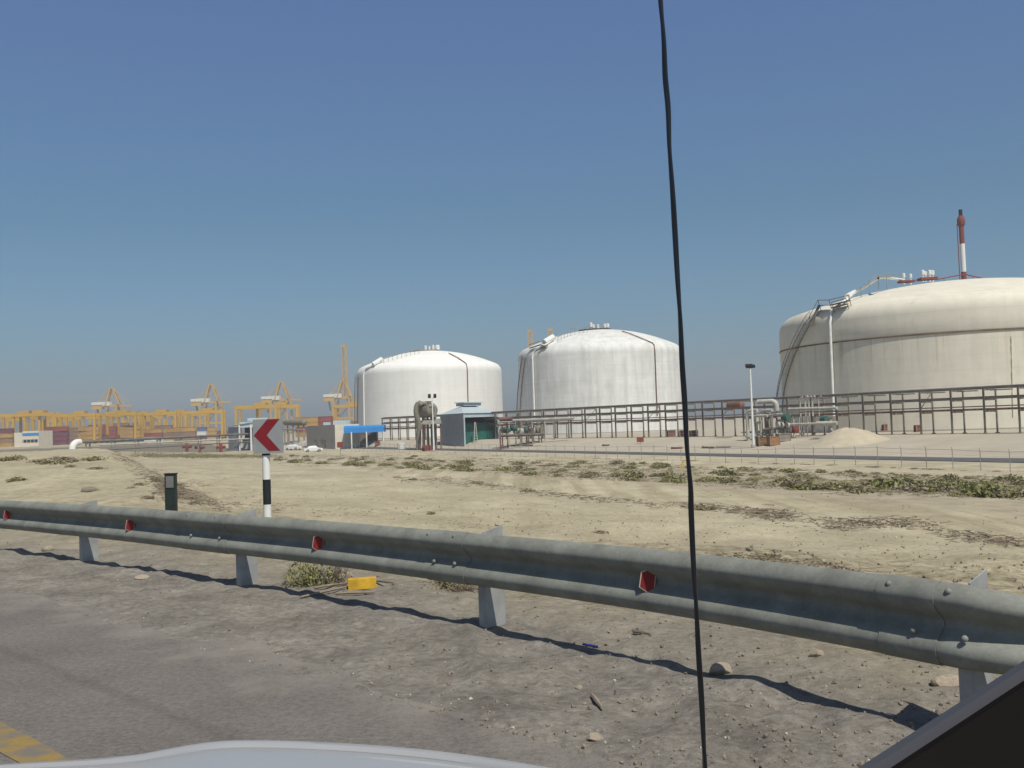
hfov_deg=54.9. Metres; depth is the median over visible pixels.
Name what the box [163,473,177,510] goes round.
marker post
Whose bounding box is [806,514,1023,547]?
dry brush
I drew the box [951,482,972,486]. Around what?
desert shrub
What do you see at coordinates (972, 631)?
guardrail
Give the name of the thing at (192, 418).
yard gantry
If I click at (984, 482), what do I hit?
desert shrub
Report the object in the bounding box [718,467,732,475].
desert shrub
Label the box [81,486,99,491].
rock
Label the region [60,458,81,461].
desert shrub
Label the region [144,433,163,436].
shipping container
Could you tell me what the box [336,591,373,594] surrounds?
stick
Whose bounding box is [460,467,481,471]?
desert shrub
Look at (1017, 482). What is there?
desert shrub
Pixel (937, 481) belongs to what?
desert shrub
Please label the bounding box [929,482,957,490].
desert shrub
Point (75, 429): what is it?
shipping container
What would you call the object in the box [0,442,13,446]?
shipping container
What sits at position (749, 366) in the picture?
floodlight mast
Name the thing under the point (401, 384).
storage tank
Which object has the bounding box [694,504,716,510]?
desert shrub
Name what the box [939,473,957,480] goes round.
desert shrub
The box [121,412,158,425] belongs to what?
yard gantry
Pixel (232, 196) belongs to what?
sky
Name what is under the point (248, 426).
pale blue shed
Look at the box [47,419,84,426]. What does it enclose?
yard gantry
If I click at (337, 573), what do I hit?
roadside bush
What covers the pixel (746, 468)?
desert shrub
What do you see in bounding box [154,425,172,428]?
shipping container
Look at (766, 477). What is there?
scrub cover
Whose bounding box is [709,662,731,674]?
rock
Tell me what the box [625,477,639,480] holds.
desert shrub
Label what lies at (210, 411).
yard gantry
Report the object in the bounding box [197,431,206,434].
shipping container
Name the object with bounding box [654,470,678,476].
desert shrub
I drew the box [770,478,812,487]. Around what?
desert shrub
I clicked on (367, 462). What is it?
desert shrub
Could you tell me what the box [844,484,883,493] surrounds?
desert shrub
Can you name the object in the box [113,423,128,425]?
shipping container
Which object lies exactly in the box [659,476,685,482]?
desert shrub
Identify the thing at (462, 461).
desert shrub
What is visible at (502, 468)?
desert shrub
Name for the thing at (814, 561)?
dry brush
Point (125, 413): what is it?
yard gantry
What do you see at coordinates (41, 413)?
yard gantry
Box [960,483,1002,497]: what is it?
desert shrub
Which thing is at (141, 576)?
rock
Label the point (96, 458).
desert shrub
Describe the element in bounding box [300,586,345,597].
stick
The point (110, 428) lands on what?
shipping container
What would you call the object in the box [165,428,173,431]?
shipping container
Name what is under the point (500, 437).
brown post
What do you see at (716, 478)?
desert shrub
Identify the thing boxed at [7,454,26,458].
desert shrub
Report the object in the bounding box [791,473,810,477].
desert shrub
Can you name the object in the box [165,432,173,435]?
shipping container
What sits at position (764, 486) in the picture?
scrub cover
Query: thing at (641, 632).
stick
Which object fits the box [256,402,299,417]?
yard gantry
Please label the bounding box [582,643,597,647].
blue strip
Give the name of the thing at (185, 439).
shipping container
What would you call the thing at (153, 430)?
shipping container
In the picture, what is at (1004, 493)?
desert shrub
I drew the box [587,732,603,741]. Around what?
rock
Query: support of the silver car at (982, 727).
on the road at (75, 684)
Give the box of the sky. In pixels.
[0,0,1023,432]
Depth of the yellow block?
9.34 m
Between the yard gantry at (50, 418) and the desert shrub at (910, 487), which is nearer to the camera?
the desert shrub at (910, 487)
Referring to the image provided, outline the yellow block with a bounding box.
[348,576,376,589]
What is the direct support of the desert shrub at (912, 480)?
on the ground
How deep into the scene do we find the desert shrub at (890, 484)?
75.88 m
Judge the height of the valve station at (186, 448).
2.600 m
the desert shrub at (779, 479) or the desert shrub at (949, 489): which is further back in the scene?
the desert shrub at (779, 479)
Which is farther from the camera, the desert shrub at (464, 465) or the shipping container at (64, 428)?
the shipping container at (64, 428)
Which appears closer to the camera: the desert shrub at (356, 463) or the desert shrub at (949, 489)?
the desert shrub at (949, 489)
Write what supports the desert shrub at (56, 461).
on the ground
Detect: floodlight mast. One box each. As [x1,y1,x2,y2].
[428,394,435,451]
[745,364,755,447]
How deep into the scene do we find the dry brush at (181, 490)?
31.04 m
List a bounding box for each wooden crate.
[755,437,766,445]
[767,436,779,445]
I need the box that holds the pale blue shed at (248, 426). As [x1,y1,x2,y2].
[228,418,268,450]
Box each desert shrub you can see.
[0,455,27,461]
[6,476,27,482]
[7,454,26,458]
[26,458,50,462]
[35,459,73,464]
[46,456,75,459]
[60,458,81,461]
[81,456,106,461]
[87,466,106,469]
[140,495,157,498]
[342,460,357,465]
[349,461,363,465]
[363,460,374,463]
[401,461,420,465]
[413,464,434,468]
[448,463,470,469]
[453,467,467,470]
[458,459,471,463]
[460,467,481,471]
[491,465,510,470]
[509,461,524,464]
[511,465,527,468]
[519,488,533,491]
[523,472,539,475]
[568,461,582,464]
[577,470,596,474]
[578,472,602,477]
[606,459,622,464]
[607,473,621,476]
[619,469,646,478]
[623,464,636,468]
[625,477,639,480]
[652,465,666,468]
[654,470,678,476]
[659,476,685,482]
[660,463,671,466]
[662,473,685,478]
[672,480,685,483]
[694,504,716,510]
[695,477,714,481]
[701,475,726,481]
[708,469,721,473]
[716,470,741,475]
[716,476,741,483]
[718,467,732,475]
[734,467,754,470]
[758,553,779,557]
[762,467,777,469]
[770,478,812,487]
[771,477,792,482]
[778,468,796,472]
[786,482,817,489]
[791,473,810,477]
[798,480,832,489]
[815,469,827,472]
[816,482,851,490]
[843,469,857,472]
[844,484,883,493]
[854,481,873,485]
[864,478,883,484]
[872,476,906,489]
[891,480,939,492]
[898,475,935,484]
[916,483,936,491]
[928,478,951,483]
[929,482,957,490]
[937,485,959,491]
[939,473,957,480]
[948,493,969,496]
[950,483,969,490]
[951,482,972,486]
[953,480,979,484]
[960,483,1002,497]
[980,480,996,483]
[988,484,1023,497]
[993,473,1023,480]
[1006,479,1023,484]
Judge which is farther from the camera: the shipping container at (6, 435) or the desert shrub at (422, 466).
the shipping container at (6, 435)
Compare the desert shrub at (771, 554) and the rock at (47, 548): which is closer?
the rock at (47, 548)
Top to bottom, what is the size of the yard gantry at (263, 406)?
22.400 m
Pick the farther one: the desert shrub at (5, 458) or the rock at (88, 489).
the desert shrub at (5, 458)
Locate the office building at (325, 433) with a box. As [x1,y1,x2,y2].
[306,420,359,448]
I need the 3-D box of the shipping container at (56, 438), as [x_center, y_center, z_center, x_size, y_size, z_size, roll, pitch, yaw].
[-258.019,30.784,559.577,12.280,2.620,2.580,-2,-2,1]
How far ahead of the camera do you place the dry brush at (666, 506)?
65.97 m
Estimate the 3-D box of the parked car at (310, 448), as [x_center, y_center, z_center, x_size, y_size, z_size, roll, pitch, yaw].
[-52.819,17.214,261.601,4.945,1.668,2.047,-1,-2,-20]
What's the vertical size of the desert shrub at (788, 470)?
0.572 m
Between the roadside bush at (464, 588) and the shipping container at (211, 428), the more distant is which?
the shipping container at (211, 428)
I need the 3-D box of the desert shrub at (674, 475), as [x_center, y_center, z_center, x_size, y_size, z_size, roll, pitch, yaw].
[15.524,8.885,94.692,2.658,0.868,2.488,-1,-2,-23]
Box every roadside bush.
[279,561,334,587]
[305,565,356,584]
[419,578,467,588]
[443,582,477,592]
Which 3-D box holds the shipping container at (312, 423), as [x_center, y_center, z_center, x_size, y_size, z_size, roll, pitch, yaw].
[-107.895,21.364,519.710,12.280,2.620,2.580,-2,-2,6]
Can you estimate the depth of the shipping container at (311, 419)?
518.54 m
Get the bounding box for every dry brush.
[105,449,206,500]
[125,451,276,458]
[179,472,299,512]
[185,478,262,501]
[380,474,815,521]
[715,550,865,571]
[724,504,808,527]
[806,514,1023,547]
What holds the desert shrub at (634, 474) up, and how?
on the ground
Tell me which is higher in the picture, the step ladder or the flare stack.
the flare stack
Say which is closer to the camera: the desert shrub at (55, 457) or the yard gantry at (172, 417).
the desert shrub at (55, 457)
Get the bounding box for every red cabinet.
[881,424,887,430]
[913,425,922,431]
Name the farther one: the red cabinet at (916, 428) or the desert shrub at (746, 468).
the red cabinet at (916, 428)
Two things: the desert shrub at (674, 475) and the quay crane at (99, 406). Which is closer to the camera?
the desert shrub at (674, 475)
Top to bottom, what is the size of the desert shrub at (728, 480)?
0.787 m
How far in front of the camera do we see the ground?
10.42 m
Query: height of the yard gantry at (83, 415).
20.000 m
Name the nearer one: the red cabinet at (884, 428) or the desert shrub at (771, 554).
the desert shrub at (771, 554)
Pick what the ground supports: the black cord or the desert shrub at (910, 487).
the desert shrub at (910, 487)
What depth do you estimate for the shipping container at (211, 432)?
698.40 m
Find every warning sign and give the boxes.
[337,442,342,456]
[637,437,643,442]
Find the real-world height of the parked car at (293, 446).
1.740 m
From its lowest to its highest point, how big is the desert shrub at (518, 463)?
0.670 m
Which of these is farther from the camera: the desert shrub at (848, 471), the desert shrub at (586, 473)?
the desert shrub at (586, 473)
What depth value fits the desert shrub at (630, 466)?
116.44 m
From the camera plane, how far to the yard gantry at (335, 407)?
774.44 m
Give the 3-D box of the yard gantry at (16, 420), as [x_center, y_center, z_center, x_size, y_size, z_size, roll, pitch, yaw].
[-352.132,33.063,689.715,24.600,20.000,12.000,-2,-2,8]
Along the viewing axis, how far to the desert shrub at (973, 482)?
75.42 m
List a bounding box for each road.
[0,592,640,767]
[302,446,1023,461]
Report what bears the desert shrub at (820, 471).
on the ground
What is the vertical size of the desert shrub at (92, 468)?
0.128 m
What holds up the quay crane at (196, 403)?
on the ground
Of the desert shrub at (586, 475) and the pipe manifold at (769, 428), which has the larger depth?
the pipe manifold at (769, 428)
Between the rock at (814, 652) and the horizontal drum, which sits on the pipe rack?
the horizontal drum
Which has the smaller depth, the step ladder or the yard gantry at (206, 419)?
the step ladder
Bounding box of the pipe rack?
[381,384,1023,439]
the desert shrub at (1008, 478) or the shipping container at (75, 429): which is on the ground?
the desert shrub at (1008, 478)
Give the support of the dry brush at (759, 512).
on the ground
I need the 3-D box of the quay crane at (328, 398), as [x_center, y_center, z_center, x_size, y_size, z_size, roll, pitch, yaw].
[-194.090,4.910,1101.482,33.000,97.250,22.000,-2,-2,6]
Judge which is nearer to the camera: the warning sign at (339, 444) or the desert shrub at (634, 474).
the desert shrub at (634, 474)
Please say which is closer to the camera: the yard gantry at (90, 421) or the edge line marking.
the edge line marking
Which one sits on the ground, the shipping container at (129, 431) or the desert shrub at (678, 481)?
the desert shrub at (678, 481)
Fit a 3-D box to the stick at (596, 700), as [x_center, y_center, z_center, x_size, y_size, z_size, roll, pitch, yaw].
[0.450,1.683,5.232,0.026,0.028,0.283,-2,-2,-6]
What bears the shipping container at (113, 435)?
on the shipping container
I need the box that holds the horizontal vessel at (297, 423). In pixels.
[283,419,306,444]
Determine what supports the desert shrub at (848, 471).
on the ground
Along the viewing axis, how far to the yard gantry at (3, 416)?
637.03 m
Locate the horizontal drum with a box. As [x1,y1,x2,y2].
[726,401,744,408]
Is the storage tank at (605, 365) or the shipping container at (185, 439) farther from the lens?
the shipping container at (185, 439)
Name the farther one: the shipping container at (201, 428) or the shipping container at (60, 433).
the shipping container at (201, 428)
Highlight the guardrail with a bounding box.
[0,500,1023,701]
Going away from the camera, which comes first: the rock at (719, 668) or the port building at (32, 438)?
the rock at (719, 668)
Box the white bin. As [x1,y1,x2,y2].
[397,443,404,448]
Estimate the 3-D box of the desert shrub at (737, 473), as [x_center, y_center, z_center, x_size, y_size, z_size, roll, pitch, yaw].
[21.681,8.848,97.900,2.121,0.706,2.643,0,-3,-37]
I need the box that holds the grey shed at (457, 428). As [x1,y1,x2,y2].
[439,402,498,446]
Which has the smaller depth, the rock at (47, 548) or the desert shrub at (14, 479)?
the rock at (47, 548)
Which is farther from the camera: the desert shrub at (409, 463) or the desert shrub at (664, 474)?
the desert shrub at (409, 463)
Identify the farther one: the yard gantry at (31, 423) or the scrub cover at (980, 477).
the yard gantry at (31, 423)
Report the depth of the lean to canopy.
232.65 m
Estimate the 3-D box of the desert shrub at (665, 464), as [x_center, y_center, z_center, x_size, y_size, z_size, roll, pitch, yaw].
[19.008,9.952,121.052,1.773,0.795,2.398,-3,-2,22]
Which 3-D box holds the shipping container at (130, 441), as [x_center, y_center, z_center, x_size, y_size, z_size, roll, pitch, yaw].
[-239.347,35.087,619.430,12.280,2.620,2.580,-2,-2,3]
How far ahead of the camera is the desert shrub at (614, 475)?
101.14 m
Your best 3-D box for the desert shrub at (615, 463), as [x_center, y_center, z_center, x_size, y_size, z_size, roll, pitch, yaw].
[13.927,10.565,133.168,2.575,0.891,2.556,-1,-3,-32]
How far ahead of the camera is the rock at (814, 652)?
6.02 m
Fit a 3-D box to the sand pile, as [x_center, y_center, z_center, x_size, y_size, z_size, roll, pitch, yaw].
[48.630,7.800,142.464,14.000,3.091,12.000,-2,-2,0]
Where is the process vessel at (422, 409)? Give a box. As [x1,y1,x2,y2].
[413,400,437,449]
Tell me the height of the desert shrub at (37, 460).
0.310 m
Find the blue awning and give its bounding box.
[344,425,385,448]
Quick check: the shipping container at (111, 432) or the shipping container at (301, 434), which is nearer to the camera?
the shipping container at (301, 434)
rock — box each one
[41,546,54,550]
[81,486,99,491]
[134,574,149,579]
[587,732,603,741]
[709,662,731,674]
[809,648,823,656]
[930,674,958,686]
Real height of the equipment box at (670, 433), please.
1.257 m
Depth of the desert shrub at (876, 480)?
79.24 m
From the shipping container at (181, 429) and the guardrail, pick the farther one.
the shipping container at (181, 429)
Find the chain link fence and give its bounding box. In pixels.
[285,443,1010,471]
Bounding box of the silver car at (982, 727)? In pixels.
[0,661,1023,767]
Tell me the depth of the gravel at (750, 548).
46.16 m
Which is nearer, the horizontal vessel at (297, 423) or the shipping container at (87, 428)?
the horizontal vessel at (297, 423)
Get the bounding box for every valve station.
[182,443,191,451]
[195,445,204,452]
[216,444,225,451]
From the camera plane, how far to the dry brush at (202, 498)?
24.80 m
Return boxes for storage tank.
[354,345,505,438]
[516,322,682,434]
[776,270,1023,432]
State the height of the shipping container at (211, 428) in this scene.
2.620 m
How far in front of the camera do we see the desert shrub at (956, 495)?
66.54 m
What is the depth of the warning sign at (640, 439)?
180.62 m
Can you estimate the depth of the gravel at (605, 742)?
4.79 m
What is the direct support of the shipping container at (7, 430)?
on the shipping container at (6, 435)
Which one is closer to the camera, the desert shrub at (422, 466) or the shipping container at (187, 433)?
the desert shrub at (422, 466)
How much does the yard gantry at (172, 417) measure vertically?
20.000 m
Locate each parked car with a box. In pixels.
[284,444,301,449]
[303,446,322,451]
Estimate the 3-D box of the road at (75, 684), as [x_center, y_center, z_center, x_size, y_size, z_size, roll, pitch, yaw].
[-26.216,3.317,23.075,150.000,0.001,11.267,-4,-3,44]
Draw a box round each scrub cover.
[272,458,1023,500]
[280,453,1020,484]
[281,455,1023,491]
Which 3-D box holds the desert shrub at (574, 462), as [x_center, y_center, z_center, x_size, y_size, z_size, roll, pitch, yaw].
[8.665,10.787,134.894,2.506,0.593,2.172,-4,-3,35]
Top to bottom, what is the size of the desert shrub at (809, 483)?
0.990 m
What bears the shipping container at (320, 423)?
on the shipping container
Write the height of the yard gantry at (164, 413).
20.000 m
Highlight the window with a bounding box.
[23,439,37,442]
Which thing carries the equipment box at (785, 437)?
on the ground
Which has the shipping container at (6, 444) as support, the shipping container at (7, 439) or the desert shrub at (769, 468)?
the shipping container at (7, 439)
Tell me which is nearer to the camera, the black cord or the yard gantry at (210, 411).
the black cord
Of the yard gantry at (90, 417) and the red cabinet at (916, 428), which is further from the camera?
the yard gantry at (90, 417)
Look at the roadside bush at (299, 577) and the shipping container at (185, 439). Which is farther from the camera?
the shipping container at (185, 439)
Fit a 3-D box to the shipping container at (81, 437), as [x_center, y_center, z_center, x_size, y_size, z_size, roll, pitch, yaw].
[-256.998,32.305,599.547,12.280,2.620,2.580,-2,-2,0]
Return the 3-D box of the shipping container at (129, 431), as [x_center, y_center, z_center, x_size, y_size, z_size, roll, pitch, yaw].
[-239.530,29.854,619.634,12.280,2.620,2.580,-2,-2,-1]
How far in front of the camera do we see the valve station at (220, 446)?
299.21 m
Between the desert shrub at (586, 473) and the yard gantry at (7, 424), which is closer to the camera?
the desert shrub at (586, 473)
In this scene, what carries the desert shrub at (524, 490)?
on the ground
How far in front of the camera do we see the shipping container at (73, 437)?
638.32 m
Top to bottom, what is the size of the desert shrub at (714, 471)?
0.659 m
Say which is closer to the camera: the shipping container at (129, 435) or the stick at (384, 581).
the stick at (384, 581)
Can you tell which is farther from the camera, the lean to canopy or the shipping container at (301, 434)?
the shipping container at (301, 434)
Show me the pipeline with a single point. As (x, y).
(75, 443)
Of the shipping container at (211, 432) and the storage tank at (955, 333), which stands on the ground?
the storage tank at (955, 333)
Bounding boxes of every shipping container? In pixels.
[0,428,13,432]
[0,433,13,437]
[0,437,13,442]
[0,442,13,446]
[46,426,68,430]
[53,431,68,435]
[53,436,68,440]
[53,440,68,444]
[69,427,77,431]
[69,431,78,435]
[69,436,77,439]
[78,426,99,430]
[78,435,100,439]
[79,430,99,434]
[102,426,117,430]
[102,430,117,434]
[105,434,117,438]
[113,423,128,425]
[120,425,140,429]
[120,429,141,433]
[120,433,141,437]
[121,437,141,441]
[144,429,163,432]
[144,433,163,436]
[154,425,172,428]
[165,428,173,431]
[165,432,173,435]
[174,426,196,431]
[174,431,196,435]
[174,438,196,440]
[197,427,206,430]
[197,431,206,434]
[207,427,216,430]
[207,431,216,434]
[295,417,317,421]
[295,422,317,426]
[295,432,306,436]
[318,416,332,421]
[318,421,332,424]
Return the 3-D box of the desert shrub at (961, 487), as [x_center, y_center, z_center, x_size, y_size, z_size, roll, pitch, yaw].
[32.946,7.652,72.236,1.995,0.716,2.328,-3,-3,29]
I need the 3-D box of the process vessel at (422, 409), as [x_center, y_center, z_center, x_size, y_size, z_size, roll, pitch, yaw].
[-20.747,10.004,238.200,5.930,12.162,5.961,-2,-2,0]
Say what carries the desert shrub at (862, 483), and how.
on the ground
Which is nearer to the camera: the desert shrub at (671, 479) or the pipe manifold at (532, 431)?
the desert shrub at (671, 479)
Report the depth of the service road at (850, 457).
134.40 m
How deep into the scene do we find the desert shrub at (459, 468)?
127.50 m
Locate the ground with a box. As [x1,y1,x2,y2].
[0,415,1023,767]
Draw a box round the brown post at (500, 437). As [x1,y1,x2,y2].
[499,429,500,449]
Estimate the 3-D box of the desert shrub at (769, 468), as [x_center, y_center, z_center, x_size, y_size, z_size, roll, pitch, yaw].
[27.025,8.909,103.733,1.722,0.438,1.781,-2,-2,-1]
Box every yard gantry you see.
[0,411,45,430]
[0,417,28,430]
[6,417,47,430]
[12,410,61,432]
[23,416,58,430]
[32,416,74,430]
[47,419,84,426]
[54,411,101,439]
[74,416,113,426]
[89,411,129,424]
[101,410,143,442]
[110,411,152,441]
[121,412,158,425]
[132,416,167,424]
[138,410,180,428]
[147,411,184,428]
[159,409,198,426]
[172,414,209,427]
[184,408,226,438]
[234,402,280,437]
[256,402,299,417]
[332,402,356,420]
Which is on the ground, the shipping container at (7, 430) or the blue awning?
the blue awning
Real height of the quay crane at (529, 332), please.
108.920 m
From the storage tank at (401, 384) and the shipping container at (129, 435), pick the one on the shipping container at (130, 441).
the shipping container at (129, 435)
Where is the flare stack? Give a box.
[957,209,966,279]
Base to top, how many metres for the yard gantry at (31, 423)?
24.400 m
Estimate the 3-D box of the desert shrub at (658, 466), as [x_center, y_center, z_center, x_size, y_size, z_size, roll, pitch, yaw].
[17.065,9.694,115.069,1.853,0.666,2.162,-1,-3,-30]
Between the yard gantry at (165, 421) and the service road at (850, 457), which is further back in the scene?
the yard gantry at (165, 421)
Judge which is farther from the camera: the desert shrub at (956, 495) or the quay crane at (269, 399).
the quay crane at (269, 399)
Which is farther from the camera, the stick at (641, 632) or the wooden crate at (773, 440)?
the wooden crate at (773, 440)
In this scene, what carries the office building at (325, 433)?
on the ground
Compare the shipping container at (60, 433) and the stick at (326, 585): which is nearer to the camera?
the stick at (326, 585)
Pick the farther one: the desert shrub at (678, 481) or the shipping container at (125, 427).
the shipping container at (125, 427)
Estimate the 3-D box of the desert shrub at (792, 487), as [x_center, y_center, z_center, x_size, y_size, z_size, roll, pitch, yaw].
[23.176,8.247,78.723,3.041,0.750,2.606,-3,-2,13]
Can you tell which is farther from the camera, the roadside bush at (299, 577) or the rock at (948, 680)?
the roadside bush at (299, 577)
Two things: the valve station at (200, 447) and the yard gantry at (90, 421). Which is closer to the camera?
the valve station at (200, 447)
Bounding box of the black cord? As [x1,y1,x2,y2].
[658,0,706,767]
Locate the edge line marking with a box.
[0,721,68,762]
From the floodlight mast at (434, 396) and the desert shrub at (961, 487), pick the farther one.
the floodlight mast at (434, 396)
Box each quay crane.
[91,387,133,423]
[191,384,231,430]
[261,381,302,433]
[323,344,353,420]
[528,330,532,346]
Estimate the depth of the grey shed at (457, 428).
239.41 m
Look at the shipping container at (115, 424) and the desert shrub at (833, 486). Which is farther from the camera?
the shipping container at (115, 424)
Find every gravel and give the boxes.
[6,594,658,754]
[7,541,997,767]
[229,473,1023,570]
[386,507,1023,589]
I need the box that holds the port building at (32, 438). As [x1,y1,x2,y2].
[14,431,52,446]
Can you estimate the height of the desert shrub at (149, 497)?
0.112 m
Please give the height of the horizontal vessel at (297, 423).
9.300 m
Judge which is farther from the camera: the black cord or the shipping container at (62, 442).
the shipping container at (62, 442)
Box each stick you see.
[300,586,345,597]
[314,582,345,588]
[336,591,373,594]
[376,580,394,583]
[590,693,603,708]
[632,630,651,634]
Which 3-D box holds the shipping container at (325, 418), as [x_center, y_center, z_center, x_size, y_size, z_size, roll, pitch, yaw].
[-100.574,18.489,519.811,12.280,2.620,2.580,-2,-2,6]
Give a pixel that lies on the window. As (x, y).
(32, 440)
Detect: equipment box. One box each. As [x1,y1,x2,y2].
[667,430,675,436]
[679,430,683,436]
[689,430,697,436]
[775,433,790,441]
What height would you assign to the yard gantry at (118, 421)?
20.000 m
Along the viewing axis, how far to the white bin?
248.76 m
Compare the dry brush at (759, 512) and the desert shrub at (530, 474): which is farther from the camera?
the desert shrub at (530, 474)
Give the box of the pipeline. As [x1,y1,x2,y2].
[69,433,252,452]
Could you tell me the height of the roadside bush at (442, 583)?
0.200 m
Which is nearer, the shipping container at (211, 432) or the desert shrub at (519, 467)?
the desert shrub at (519, 467)
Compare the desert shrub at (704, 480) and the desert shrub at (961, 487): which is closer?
the desert shrub at (961, 487)
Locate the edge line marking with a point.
(18, 746)
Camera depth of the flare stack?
263.02 m
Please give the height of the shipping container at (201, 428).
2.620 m
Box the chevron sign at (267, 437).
[253,419,283,516]
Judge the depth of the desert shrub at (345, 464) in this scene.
155.95 m
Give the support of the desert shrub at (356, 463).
on the ground
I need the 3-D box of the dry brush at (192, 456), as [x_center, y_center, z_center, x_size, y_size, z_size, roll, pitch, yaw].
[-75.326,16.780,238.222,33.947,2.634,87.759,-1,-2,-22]
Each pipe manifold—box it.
[499,417,574,448]
[745,395,838,440]
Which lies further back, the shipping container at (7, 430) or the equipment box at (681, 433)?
the shipping container at (7, 430)
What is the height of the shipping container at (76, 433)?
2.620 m
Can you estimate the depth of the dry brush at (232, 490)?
72.59 m
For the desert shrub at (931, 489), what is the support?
on the ground
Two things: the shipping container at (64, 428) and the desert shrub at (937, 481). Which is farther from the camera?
the shipping container at (64, 428)
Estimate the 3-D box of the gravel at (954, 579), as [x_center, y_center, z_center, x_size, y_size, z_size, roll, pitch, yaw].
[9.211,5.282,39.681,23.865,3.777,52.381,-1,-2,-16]
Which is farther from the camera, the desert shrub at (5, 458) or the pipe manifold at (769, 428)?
the pipe manifold at (769, 428)
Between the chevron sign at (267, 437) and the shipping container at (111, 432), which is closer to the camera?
the chevron sign at (267, 437)
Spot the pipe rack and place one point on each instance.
(983, 397)
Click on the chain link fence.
(794, 456)
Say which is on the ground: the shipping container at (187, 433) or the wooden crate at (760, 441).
the wooden crate at (760, 441)
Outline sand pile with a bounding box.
[805,427,889,447]
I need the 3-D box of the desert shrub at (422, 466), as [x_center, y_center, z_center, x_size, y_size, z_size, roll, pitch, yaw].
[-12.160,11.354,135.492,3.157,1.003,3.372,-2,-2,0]
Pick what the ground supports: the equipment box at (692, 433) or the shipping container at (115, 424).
the equipment box at (692, 433)
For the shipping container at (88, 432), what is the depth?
598.55 m
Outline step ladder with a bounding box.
[474,422,477,441]
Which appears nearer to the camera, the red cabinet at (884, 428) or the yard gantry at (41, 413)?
the red cabinet at (884, 428)

